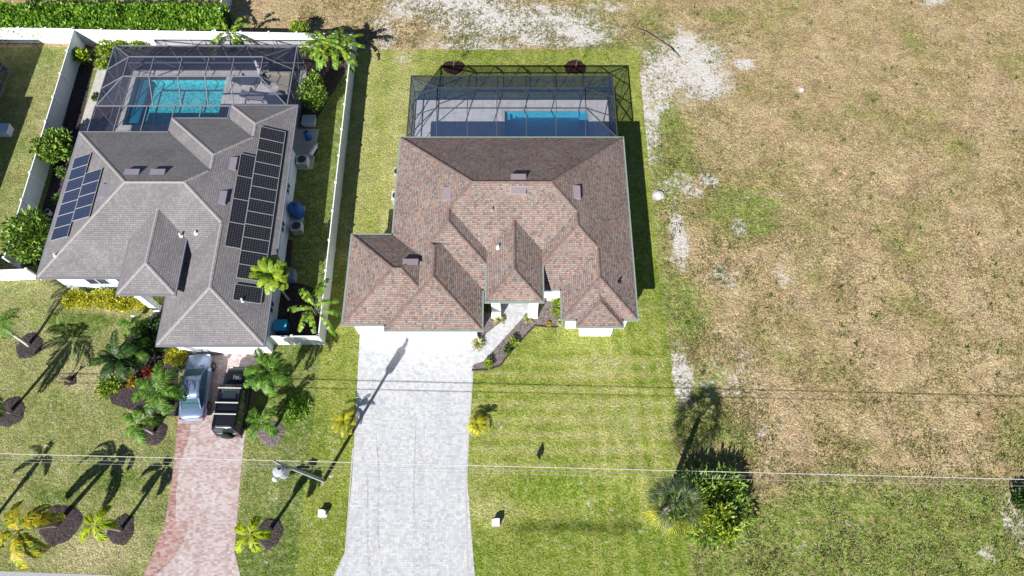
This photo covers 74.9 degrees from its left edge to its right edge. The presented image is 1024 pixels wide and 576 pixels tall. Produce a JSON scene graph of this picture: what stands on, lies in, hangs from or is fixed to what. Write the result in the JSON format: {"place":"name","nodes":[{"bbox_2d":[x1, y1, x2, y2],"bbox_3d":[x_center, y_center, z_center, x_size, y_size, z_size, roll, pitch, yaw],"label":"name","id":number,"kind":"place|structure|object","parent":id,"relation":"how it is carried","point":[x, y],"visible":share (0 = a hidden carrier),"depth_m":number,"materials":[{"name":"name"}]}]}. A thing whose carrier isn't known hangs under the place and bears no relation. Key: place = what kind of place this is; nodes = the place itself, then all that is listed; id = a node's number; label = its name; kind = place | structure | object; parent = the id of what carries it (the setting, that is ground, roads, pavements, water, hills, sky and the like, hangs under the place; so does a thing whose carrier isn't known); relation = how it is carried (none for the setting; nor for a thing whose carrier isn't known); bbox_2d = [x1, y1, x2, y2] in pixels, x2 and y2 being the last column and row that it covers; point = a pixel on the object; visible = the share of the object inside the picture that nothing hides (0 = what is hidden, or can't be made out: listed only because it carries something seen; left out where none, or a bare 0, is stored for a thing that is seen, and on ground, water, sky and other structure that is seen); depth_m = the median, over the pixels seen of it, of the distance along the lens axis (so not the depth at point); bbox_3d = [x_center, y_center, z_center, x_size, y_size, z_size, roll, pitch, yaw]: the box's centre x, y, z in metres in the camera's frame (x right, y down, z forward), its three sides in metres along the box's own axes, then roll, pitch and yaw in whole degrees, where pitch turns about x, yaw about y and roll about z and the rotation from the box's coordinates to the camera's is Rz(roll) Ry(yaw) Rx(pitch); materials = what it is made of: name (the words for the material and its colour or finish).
{"place":"outdoors","nodes":[
{"label":"outdoors","id":0,"kind":"place"},
{"bbox_2d":[0,571,110,575],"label":"road","id":1,"kind":"structure","parent":0,"point":[4,573],"depth_m":41.07,"materials":[{"name":"asphalt"}]},
{"bbox_2d":[0,47,357,575],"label":"lawn","id":2,"kind":"structure","parent":0,"point":[60,420],"depth_m":45.06,"materials":[{"name":"plant"}]},
{"bbox_2d":[0,123,13,136],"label":"storage box","id":3,"kind":"object","parent":2,"relation":"on","point":[6,129],"visible":1,"depth_m":53.87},
{"bbox_2d":[0,396,25,426],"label":"mulch bed","id":4,"kind":"object","parent":2,"relation":"on","point":[16,405],"visible":0.94,"depth_m":45.09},
{"bbox_2d":[0,268,41,280],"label":"fence","id":5,"kind":"object","parent":2,"relation":"on","point":[16,274],"visible":0.93,"depth_m":48.32,"materials":[{"name":"white plastic"}]},
{"bbox_2d":[16,332,42,358],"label":"mulch bed","id":6,"kind":"object","parent":2,"relation":"on","point":[34,339],"visible":0.95,"depth_m":46.98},
{"bbox_2d":[0,308,30,346],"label":"yard palm","id":7,"kind":"object","parent":6,"relation":"on","point":[13,334],"visible":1,"depth_m":44.75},
{"bbox_2d":[2,28,84,268],"bbox_3d":[-36.819,-11.741,53.047,0.160,1.805,21.801,-2,66,-1],"label":"fence","id":8,"kind":"object","parent":2,"relation":"on","point":[37,176],"visible":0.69,"depth_m":53.72,"materials":[{"name":"white plastic"}]},
{"bbox_2d":[24,45,96,265],"bbox_3d":[-35.479,-11.534,53.925,2.921,0.030,21.547,-4,66,-2],"label":"mulch bed","id":9,"kind":"object","parent":2,"relation":"on","point":[75,109],"visible":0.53,"depth_m":55.02,"materials":[{"name":"wood"}]},
{"bbox_2d":[0,204,50,265],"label":"side tree","id":10,"kind":"object","parent":9,"relation":"on","point":[25,230],"visible":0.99,"depth_m":48.35,"materials":[{"name":"green plant"}]},
{"bbox_2d":[28,126,74,163],"bbox_3d":[-35.788,-11.048,52.191,3.389,2.848,3.441,0,66,0],"label":"side tree","id":11,"kind":"object","parent":9,"relation":"on","point":[49,148],"visible":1,"depth_m":51.63,"materials":[{"name":"green plant"}]},
{"bbox_2d":[54,165,67,178],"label":"shrub","id":12,"kind":"object","parent":9,"relation":"on","point":[62,172],"visible":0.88,"depth_m":52.30,"materials":[{"name":"green plant"}]},
{"bbox_2d":[72,46,90,63],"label":"shrub","id":13,"kind":"object","parent":9,"relation":"on","point":[81,55],"visible":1,"depth_m":56.48,"materials":[{"name":"green plant"}]},
{"bbox_2d":[39,504,82,546],"bbox_3d":[-28.596,14.858,42.244,2.587,0.092,2.496,39,72,15],"label":"mulch bed","id":14,"kind":"object","parent":2,"relation":"on","point":[66,529],"visible":0.78,"depth_m":42.11,"materials":[{"name":"wood"}]},
{"bbox_2d":[0,499,65,568],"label":"coconut palm","id":15,"kind":"object","parent":14,"relation":"on","point":[38,519],"visible":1,"depth_m":38.83,"materials":[{"name":"plant"}]},
{"bbox_2d":[77,57,107,133],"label":"walkway","id":16,"kind":"structure","parent":2,"relation":"on","point":[91,103],"depth_m":55.62,"materials":[{"name":"concrete"}]},
{"bbox_2d":[93,58,110,69],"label":"shrub","id":17,"kind":"object","parent":16,"relation":"on","point":[102,63],"visible":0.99,"depth_m":56.71,"materials":[{"name":"green plant"}]},
{"bbox_2d":[61,288,159,312],"bbox_3d":[-28.739,0.900,47.864,7.155,1.090,2.014,0,66,0],"label":"yellow hedge","id":18,"kind":"object","parent":2,"relation":"on","point":[77,298],"visible":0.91,"depth_m":47.65,"materials":[{"name":"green plant"}]},
{"bbox_2d":[89,61,135,130],"bbox_3d":[-33.164,-15.779,55.797,2.781,0.032,8.255,0,66,0],"label":"mulch bed","id":19,"kind":"object","parent":2,"relation":"on","point":[100,121],"visible":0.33,"depth_m":55.80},
{"bbox_2d":[106,513,134,545],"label":"mulch bed","id":20,"kind":"object","parent":2,"relation":"on","point":[126,523],"visible":0.88,"depth_m":42.02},
{"bbox_2d":[77,505,122,542],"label":"foxtail palm","id":21,"kind":"object","parent":20,"relation":"on","point":[109,524],"visible":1,"depth_m":39.61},
{"bbox_2d":[105,308,183,415],"bbox_3d":[-25.350,5.032,46.619,5.922,0.030,7.856,0,66,0],"label":"mulch bed","id":22,"kind":"object","parent":2,"relation":"on","point":[122,398],"visible":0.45,"depth_m":45.73,"materials":[{"name":"soil"}]},
{"bbox_2d":[93,373,122,398],"bbox_3d":[-27.515,6.627,45.662,2.060,0.704,2.029,0,66,0],"label":"lime plant","id":23,"kind":"object","parent":22,"relation":"on","point":[111,385],"visible":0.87,"depth_m":45.55,"materials":[{"name":"green plant"}]},
{"bbox_2d":[90,330,145,382],"bbox_3d":[-26.296,4.897,45.101,3.563,2.991,3.420,0,66,0],"label":"bushy palm","id":24,"kind":"object","parent":22,"relation":"on","point":[121,361],"visible":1,"depth_m":44.14,"materials":[{"name":"green plant"}]},
{"bbox_2d":[124,375,138,389],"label":"orange plant","id":25,"kind":"object","parent":22,"relation":"on","point":[131,380],"visible":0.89,"depth_m":45.54,"materials":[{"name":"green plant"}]},
{"bbox_2d":[117,315,151,341],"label":"bushy palm","id":26,"kind":"object","parent":22,"relation":"on","point":[133,329],"visible":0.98,"depth_m":45.75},
{"bbox_2d":[128,337,150,372],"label":"bushy palm","id":27,"kind":"object","parent":22,"relation":"on","point":[142,343],"visible":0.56,"depth_m":44.91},
{"bbox_2d":[138,364,154,379],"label":"red plant","id":28,"kind":"object","parent":22,"relation":"on","point":[147,370],"visible":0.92,"depth_m":45.73,"materials":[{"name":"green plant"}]},
{"bbox_2d":[132,315,168,355],"bbox_3d":[-24.680,3.335,46.288,3.048,2.049,3.066,25,68,10],"label":"thicket shrub","id":29,"kind":"object","parent":22,"relation":"on","point":[151,332],"visible":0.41,"depth_m":45.94,"materials":[{"name":"green plant"}]},
{"bbox_2d":[131,360,187,417],"bbox_3d":[-23.070,6.944,44.241,3.620,2.880,3.677,0,66,0],"label":"bushy palm","id":30,"kind":"object","parent":22,"relation":"on","point":[160,377],"visible":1,"depth_m":43.37,"materials":[{"name":"plant"}]},
{"bbox_2d":[163,347,188,366],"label":"round shrub","id":31,"kind":"object","parent":22,"relation":"on","point":[178,356],"visible":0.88,"depth_m":46.03,"materials":[{"name":"yellow plant"}]},
{"bbox_2d":[140,422,167,444],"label":"mulch bed","id":32,"kind":"object","parent":2,"relation":"on","point":[159,435],"visible":0.68,"depth_m":44.47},
{"bbox_2d":[121,405,162,444],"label":"bushy palm","id":33,"kind":"object","parent":32,"relation":"on","point":[138,433],"visible":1,"depth_m":42.82,"materials":[{"name":"plant"}]},
{"bbox_2d":[35,105,298,353],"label":"house","id":34,"kind":"structure","parent":2,"relation":"on","point":[188,218],"depth_m":46.02,"materials":[{"name":"grey"}]},
{"bbox_2d":[84,279,112,284],"bbox_3d":[-29.445,-0.520,47.390,1.560,1.380,0.070,0,66,0],"label":"window","id":35,"kind":"structure","parent":34,"relation":"in","point":[91,281],"depth_m":47.55,"materials":[{"name":"glass"}]},
{"bbox_2d":[185,347,258,352],"bbox_3d":[-19.882,4.113,45.759,4.930,2.285,0.026,0,66,0],"label":"garage door","id":36,"kind":"structure","parent":34,"relation":"in","point":[192,349],"depth_m":46.01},
{"bbox_2d":[104,47,304,79],"bbox_3d":[-26.538,-19.335,57.366,18.486,0.030,3.704,0,66,0],"label":"mulch bed","id":37,"kind":"object","parent":2,"relation":"on","point":[289,56],"visible":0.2,"depth_m":57.50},
{"bbox_2d":[91,39,114,58],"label":"shrub","id":38,"kind":"object","parent":37,"relation":"on","point":[102,48],"visible":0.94,"depth_m":57.26,"materials":[{"name":"green plant"}]},
{"bbox_2d":[206,15,253,59],"bbox_3d":[-23.963,-21.256,56.988,3.874,2.336,4.130,0,66,0],"label":"palm tree","id":39,"kind":"object","parent":37,"relation":"on","point":[236,36],"visible":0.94,"depth_m":56.22,"materials":[{"name":"green plant"}]},
{"bbox_2d":[115,71,305,130],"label":"pool deck","id":40,"kind":"structure","parent":2,"relation":"on","point":[260,87],"depth_m":56.10,"materials":[{"name":"concrete"}]},
{"bbox_2d":[118,74,229,127],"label":"swimming pool","id":41,"kind":"structure","parent":40,"relation":"in","point":[166,92],"depth_m":56.56,"materials":[{"name":"liquid"}]},
{"bbox_2d":[87,45,307,130],"bbox_3d":[-24.935,-15.486,53.310,14.978,4.345,8.635,0,66,0],"label":"pool enclosure","id":42,"kind":"object","parent":40,"relation":"on","point":[177,76],"visible":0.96,"depth_m":52.91,"materials":[{"name":"black"}]},
{"bbox_2d":[232,74,257,86],"bbox_3d":[-22.430,-17.386,56.117,1.957,0.622,0.730,5,66,2],"label":"sun lounger","id":43,"kind":"object","parent":40,"relation":"on","point":[240,81],"visible":0.98,"depth_m":56.04,"materials":[{"name":"fabric"}]},
{"bbox_2d":[239,89,265,102],"bbox_3d":[-21.508,-15.924,55.472,1.956,0.622,0.730,7,66,3],"label":"sun lounger","id":44,"kind":"object","parent":40,"relation":"on","point":[247,95],"visible":1,"depth_m":55.39,"materials":[{"name":"fabric"}]},
{"bbox_2d":[266,91,283,104],"bbox_3d":[-19.475,-15.418,55.185,1.440,0.740,1.440,-27,69,-11],"label":"patio table","id":45,"kind":"object","parent":40,"relation":"on","point":[272,98],"visible":0.82,"depth_m":54.84,"materials":[{"name":"grey glass"}]},
{"bbox_2d":[265,71,292,97],"bbox_3d":[-19.598,-17.005,55.824,2.200,0.650,2.250,0,66,0],"label":"outdoor sofa","id":46,"kind":"object","parent":40,"relation":"on","point":[282,77],"visible":0.88,"depth_m":55.94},
{"bbox_2d":[243,347,294,396],"bbox_3d":[-15.805,5.866,44.408,3.169,3.415,3.205,0,66,0],"label":"bushy palm","id":47,"kind":"object","parent":2,"relation":"on","point":[262,376],"visible":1,"depth_m":43.13,"materials":[{"name":"plant"}]},
{"bbox_2d":[258,518,283,549],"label":"mulch bed","id":48,"kind":"object","parent":2,"relation":"on","point":[277,530],"visible":0.65,"depth_m":42.03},
{"bbox_2d":[234,516,272,552],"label":"foxtail palm","id":49,"kind":"object","parent":48,"relation":"on","point":[261,534],"visible":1,"depth_m":38.98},
{"bbox_2d":[257,421,284,446],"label":"mulch bed","id":50,"kind":"object","parent":2,"relation":"on","point":[266,439],"visible":0.62,"depth_m":44.43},
{"bbox_2d":[245,406,279,441],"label":"bushy palm","id":51,"kind":"object","parent":50,"relation":"on","point":[267,427],"visible":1,"depth_m":42.83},
{"bbox_2d":[267,335,324,344],"bbox_3d":[-15.019,3.612,46.275,3.742,1.805,0.160,0,66,0],"label":"fence","id":52,"kind":"object","parent":2,"relation":"on","point":[295,340],"visible":0.98,"depth_m":46.31,"materials":[{"name":"white plastic"}]},
{"bbox_2d":[275,240,318,335],"bbox_3d":[-15.690,0.102,48.793,3.778,0.030,8.399,-3,66,-1],"label":"mulch bed","id":53,"kind":"object","parent":2,"relation":"on","point":[294,296],"visible":0.39,"depth_m":48.23,"materials":[{"name":"wood"}]},
{"bbox_2d":[248,256,290,300],"bbox_3d":[-16.345,-0.419,46.571,2.597,4.537,2.459,38,72,15],"label":"patio tree","id":54,"kind":"object","parent":53,"relation":"on","point":[272,274],"visible":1,"depth_m":44.99,"materials":[{"name":"green plant"}]},
{"bbox_2d":[273,319,289,333],"bbox_3d":[-16.194,2.767,47.077,0.900,0.980,0.820,0,66,0],"label":"wheeled bin","id":55,"kind":"object","parent":53,"relation":"on","point":[281,326],"visible":1,"depth_m":46.70,"materials":[{"name":"blue plastic"}]},
{"bbox_2d":[287,269,297,282],"bbox_3d":[-16.054,-0.842,48.669,0.660,0.980,0.820,0,66,0],"label":"wheeled bin","id":56,"kind":"object","parent":53,"relation":"on","point":[292,277],"visible":0.55,"depth_m":48.34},
{"bbox_2d":[287,278,341,334],"bbox_3d":[-13.561,1.466,46.826,3.946,2.564,3.900,0,66,0],"label":"banana plant","id":57,"kind":"object","parent":53,"relation":"on","point":[320,290],"visible":0.99,"depth_m":45.99,"materials":[{"name":"green plant"}]},
{"bbox_2d":[289,206,304,229],"bbox_3d":[-16.647,-5.364,51.166,1.337,0.100,2.108,0,66,0],"label":"equipment pad","id":58,"kind":"object","parent":2,"relation":"on","point":[292,219],"visible":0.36,"depth_m":51.02,"materials":[{"name":"concrete"}]},
{"bbox_2d":[288,201,304,218],"bbox_3d":[-16.399,-5.997,50.652,1.061,1.351,1.061,0,66,0],"label":"water tank","id":59,"kind":"object","parent":58,"relation":"on","point":[296,209],"visible":1,"depth_m":50.28,"materials":[{"name":"blue plastic"}]},
{"bbox_2d":[291,221,303,234],"bbox_3d":[-16.181,-4.535,50.348,0.776,0.727,0.768,-5,66,-2],"label":"air conditioner","id":60,"kind":"object","parent":58,"relation":"on","point":[297,227],"visible":1,"depth_m":50.09,"materials":[{"name":"grey metal"}]},
{"bbox_2d":[281,393,313,425],"bbox_3d":[-14.548,8.217,45.108,2.386,0.751,2.313,0,66,0],"label":"fern clump","id":61,"kind":"object","parent":2,"relation":"on","point":[295,405],"visible":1,"depth_m":45.12,"materials":[{"name":"green plant"}]},
{"bbox_2d":[293,129,317,169],"bbox_3d":[-16.793,-11.186,53.733,1.961,0.100,3.874,0,66,0],"label":"equipment pad","id":62,"kind":"object","parent":2,"relation":"on","point":[302,145],"visible":0.64,"depth_m":53.89,"materials":[{"name":"concrete"}]},
{"bbox_2d":[296,155,309,168],"bbox_3d":[-16.498,-9.950,52.709,0.856,0.777,0.848,0,66,0],"label":"air conditioner","id":63,"kind":"object","parent":62,"relation":"on","point":[302,161],"visible":1,"depth_m":52.44,"materials":[{"name":"grey metal"}]},
{"bbox_2d":[301,115,315,126],"bbox_3d":[-16.552,-13.616,54.548,1.100,0.530,0.900,0,66,0],"label":"storage box","id":64,"kind":"object","parent":2,"relation":"on","point":[308,121],"visible":1,"depth_m":54.33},
{"bbox_2d":[300,49,347,119],"bbox_3d":[-16.034,-17.345,56.488,4.363,0.030,7.692,0,66,0],"label":"mulch bed","id":65,"kind":"object","parent":2,"relation":"on","point":[331,76],"visible":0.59,"depth_m":56.88,"materials":[{"name":"wood"}]},
{"bbox_2d":[295,69,328,112],"bbox_3d":[-16.056,-15.946,54.352,2.829,2.842,3.477,27,69,11],"label":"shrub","id":66,"kind":"object","parent":65,"relation":"on","point":[312,87],"visible":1,"depth_m":53.73,"materials":[{"name":"green plant"}]},
{"bbox_2d":[298,27,364,73],"bbox_3d":[-14.799,-19.878,56.020,5.523,3.012,4.944,0,66,0],"label":"palm tree","id":67,"kind":"object","parent":65,"relation":"on","point":[327,43],"visible":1,"depth_m":55.06,"materials":[{"name":"green plant"}]},
{"bbox_2d":[155,353,259,575],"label":"driveway","id":68,"kind":"structure","parent":0,"point":[207,498],"depth_m":42.98,"materials":[{"name":"brick"}]},
{"bbox_2d":[144,424,189,575],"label":"paver border","id":69,"kind":"object","parent":68,"relation":"on","point":[170,541],"visible":1,"depth_m":42.12,"materials":[{"name":"brick"}]},
{"bbox_2d":[178,353,215,421],"bbox_3d":[-21.393,6.607,45.136,2.200,1.473,4.700,-4,66,-2],"label":"parked car","id":70,"kind":"object","parent":68,"relation":"on","point":[196,405],"visible":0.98,"depth_m":44.59,"materials":[{"name":"silver metal"}]},
{"bbox_2d":[211,367,256,438],"bbox_3d":[-18.516,7.508,44.428,2.320,2.040,4.920,1,66,0],"label":"parked car","id":71,"kind":"object","parent":68,"relation":"on","point":[232,402],"visible":0.81,"depth_m":43.66,"materials":[{"name":"black paint"}]},
{"bbox_2d":[335,304,528,575],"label":"driveway","id":72,"kind":"structure","parent":0,"point":[413,397],"depth_m":44.00,"materials":[{"name":"concrete"}]},
{"bbox_2d":[465,371,472,575],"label":"paver edging","id":73,"kind":"object","parent":72,"relation":"on","point":[465,481],"visible":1,"depth_m":43.17,"materials":[{"name":"concrete"}]},
{"bbox_2d":[470,336,485,350],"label":"bed plant","id":74,"kind":"object","parent":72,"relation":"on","point":[478,343],"visible":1,"depth_m":46.87,"materials":[{"name":"yellow plant"}]},
{"bbox_2d":[297,0,638,49],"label":"dry grass","id":75,"kind":"structure","parent":0,"point":[415,8],"depth_m":59.20,"materials":[{"name":"plant"}]},
{"bbox_2d":[295,50,691,575],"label":"lawn","id":76,"kind":"structure","parent":0,"point":[571,400],"depth_m":45.42,"materials":[{"name":"plant"}]},
{"bbox_2d":[272,460,324,481],"bbox_3d":[-12.616,11.140,39.242,1.379,8.600,0.640,-35,71,-14],"label":"utility pole","id":77,"kind":"object","parent":76,"relation":"on","point":[280,471],"visible":1,"depth_m":36.70,"materials":[{"name":"concrete"}]},
{"bbox_2d":[3,458,1001,481],"bbox_3d":[0.179,10.675,39.119,70.284,0.016,0.018,1,66,1],"label":"overhead wire","id":78,"kind":"object","parent":77,"relation":"attached to","point":[518,470],"visible":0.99,"depth_m":39.11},
{"bbox_2d":[0,461,1004,485],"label":"overhead wire","id":79,"kind":"object","parent":77,"relation":"attached to","point":[504,473],"visible":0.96,"depth_m":38.83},
{"bbox_2d":[0,453,1023,479],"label":"overhead wire","id":80,"kind":"object","parent":77,"relation":"attached to","point":[513,466],"visible":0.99,"depth_m":38.85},
{"bbox_2d":[317,34,357,344],"bbox_3d":[-13.339,-8.756,51.730,0.160,1.805,27.139,-1,66,0],"label":"fence","id":81,"kind":"object","parent":76,"relation":"on","point":[335,210],"visible":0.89,"depth_m":50.92,"materials":[{"name":"white plastic"}]},
{"bbox_2d":[330,409,357,436],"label":"dwarf palm","id":82,"kind":"object","parent":76,"relation":"on","point":[344,421],"visible":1,"depth_m":43.81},
{"bbox_2d":[334,448,353,575],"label":"paver edging","id":83,"kind":"object","parent":76,"relation":"on","point":[347,517],"visible":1,"depth_m":42.36,"materials":[{"name":"concrete"}]},
{"bbox_2d":[442,60,464,74],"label":"mulch bed","id":84,"kind":"object","parent":76,"relation":"on","point":[448,68],"visible":0.97,"depth_m":57.10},
{"bbox_2d":[467,413,487,435],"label":"dwarf palm","id":85,"kind":"object","parent":76,"relation":"on","point":[476,426],"visible":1,"depth_m":43.98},
{"bbox_2d":[341,137,638,338],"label":"house","id":86,"kind":"structure","parent":76,"relation":"on","point":[533,222],"depth_m":45.77,"materials":[{"name":"brown"}]},
{"bbox_2d":[359,327,385,333],"bbox_3d":[-9.750,2.795,46.340,1.680,2.285,0.026,0,66,0],"label":"garage door","id":87,"kind":"structure","parent":86,"relation":"in","point":[365,330],"depth_m":46.71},
{"bbox_2d":[402,332,470,338],"bbox_3d":[-5.250,3.143,46.187,4.680,2.285,0.026,0,66,0],"label":"garage door","id":88,"kind":"structure","parent":86,"relation":"in","point":[407,335],"depth_m":46.53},
{"bbox_2d":[474,293,506,339],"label":"mulch bed","id":89,"kind":"object","parent":76,"relation":"on","point":[488,323],"visible":0.31,"depth_m":47.69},
{"bbox_2d":[413,99,610,136],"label":"pool deck","id":90,"kind":"structure","parent":76,"relation":"on","point":[453,122],"depth_m":55.02,"materials":[{"name":"concrete"}]},
{"bbox_2d":[406,75,617,136],"bbox_3d":[0.000,-13.800,52.731,16.070,4.045,5.982,0,66,0],"label":"pool enclosure","id":91,"kind":"object","parent":90,"relation":"on","point":[497,87],"visible":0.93,"depth_m":53.00,"materials":[{"name":"black"}]},
{"bbox_2d":[501,108,592,136],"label":"swimming pool","id":92,"kind":"structure","parent":90,"relation":"in","point":[542,122],"depth_m":55.44,"materials":[{"name":"blue liquid"}]},
{"bbox_2d":[472,325,558,370],"bbox_3d":[0.328,4.070,47.005,7.202,0.104,1.195,-32,70,-13],"label":"garden edging","id":93,"kind":"object","parent":76,"relation":"on","point":[522,338],"visible":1,"depth_m":46.95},
{"bbox_2d":[472,298,559,369],"bbox_3d":[0.874,3.510,47.282,2.787,0.045,8.312,38,72,15],"label":"mulch bed","id":94,"kind":"object","parent":76,"relation":"on","point":[518,331],"visible":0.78,"depth_m":47.50,"materials":[{"name":"wood"}]},
{"bbox_2d":[564,60,585,73],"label":"mulch bed","id":95,"kind":"object","parent":76,"relation":"on","point":[571,65],"visible":0.99,"depth_m":57.11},
{"bbox_2d":[642,472,708,539],"bbox_3d":[9.379,12.952,39.589,4.127,6.513,3.963,0,66,0],"label":"fan palm","id":96,"kind":"object","parent":76,"relation":"on","point":[657,491],"visible":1,"depth_m":37.88,"materials":[{"name":"plant"}]},
{"bbox_2d":[0,0,1023,575],"bbox_3d":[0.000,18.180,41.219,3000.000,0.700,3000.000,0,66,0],"label":"ground","id":97,"kind":"structure","parent":0,"point":[810,330],"depth_m":50.30,"materials":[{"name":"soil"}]},
{"bbox_2d":[0,61,10,96],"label":"pool enclosure","id":98,"kind":"object","parent":97,"relation":"on","point":[5,71],"visible":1,"depth_m":56.17,"materials":[{"name":"grey"}]},
{"bbox_2d":[0,27,73,43],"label":"fence","id":99,"kind":"object","parent":97,"relation":"on","point":[63,35],"visible":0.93,"depth_m":57.44,"materials":[{"name":"white plastic"}]},
{"bbox_2d":[0,0,232,42],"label":"hedge","id":100,"kind":"object","parent":97,"relation":"on","point":[169,16],"visible":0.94,"depth_m":57.17,"materials":[{"name":"green plant"}]},
{"bbox_2d":[72,28,352,48],"bbox_3d":[-25.321,-21.367,57.292,23.848,1.805,0.160,1,66,0],"label":"fence","id":101,"kind":"object","parent":97,"relation":"on","point":[150,37],"visible":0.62,"depth_m":57.16,"materials":[{"name":"white plastic"}]},
{"bbox_2d":[287,19,310,32],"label":"yellow shrub","id":102,"kind":"object","parent":97,"relation":"on","point":[299,28],"visible":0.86,"depth_m":57.24,"materials":[{"name":"green plant"}]},
{"bbox_2d":[397,33,636,64],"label":"weeds","id":103,"kind":"object","parent":97,"relation":"on","point":[507,50],"visible":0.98,"depth_m":57.79,"materials":[{"name":"green plant"}]},
{"bbox_2d":[409,8,740,63],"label":"weeds","id":104,"kind":"object","parent":97,"relation":"on","point":[503,41],"visible":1,"depth_m":58.83,"materials":[{"name":"green plant"}]},
{"bbox_2d":[633,19,679,56],"bbox_3d":[12.760,-21.645,58.126,5.016,0.439,2.090,35,71,14],"label":"fallen branch","id":105,"kind":"object","parent":97,"relation":"on","point":[644,31],"visible":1,"depth_m":58.26,"materials":[{"name":"wood"}]},
{"bbox_2d":[666,462,758,550],"bbox_3d":[12.472,13.539,41.643,5.997,2.658,5.470,0,66,0],"label":"shrub","id":106,"kind":"object","parent":97,"relation":"on","point":[720,522],"visible":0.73,"depth_m":41.47,"materials":[{"name":"green plant"}]},
{"bbox_2d":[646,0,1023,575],"bbox_3d":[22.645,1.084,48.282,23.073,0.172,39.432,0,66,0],"label":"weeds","id":107,"kind":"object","parent":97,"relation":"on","point":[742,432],"visible":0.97,"depth_m":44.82,"materials":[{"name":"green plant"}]},
{"bbox_2d":[1010,484,1023,510],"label":"field shrub","id":108,"kind":"object","parent":97,"relation":"on","point":[1016,496],"visible":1,"depth_m":42.50,"materials":[{"name":"green plant"}]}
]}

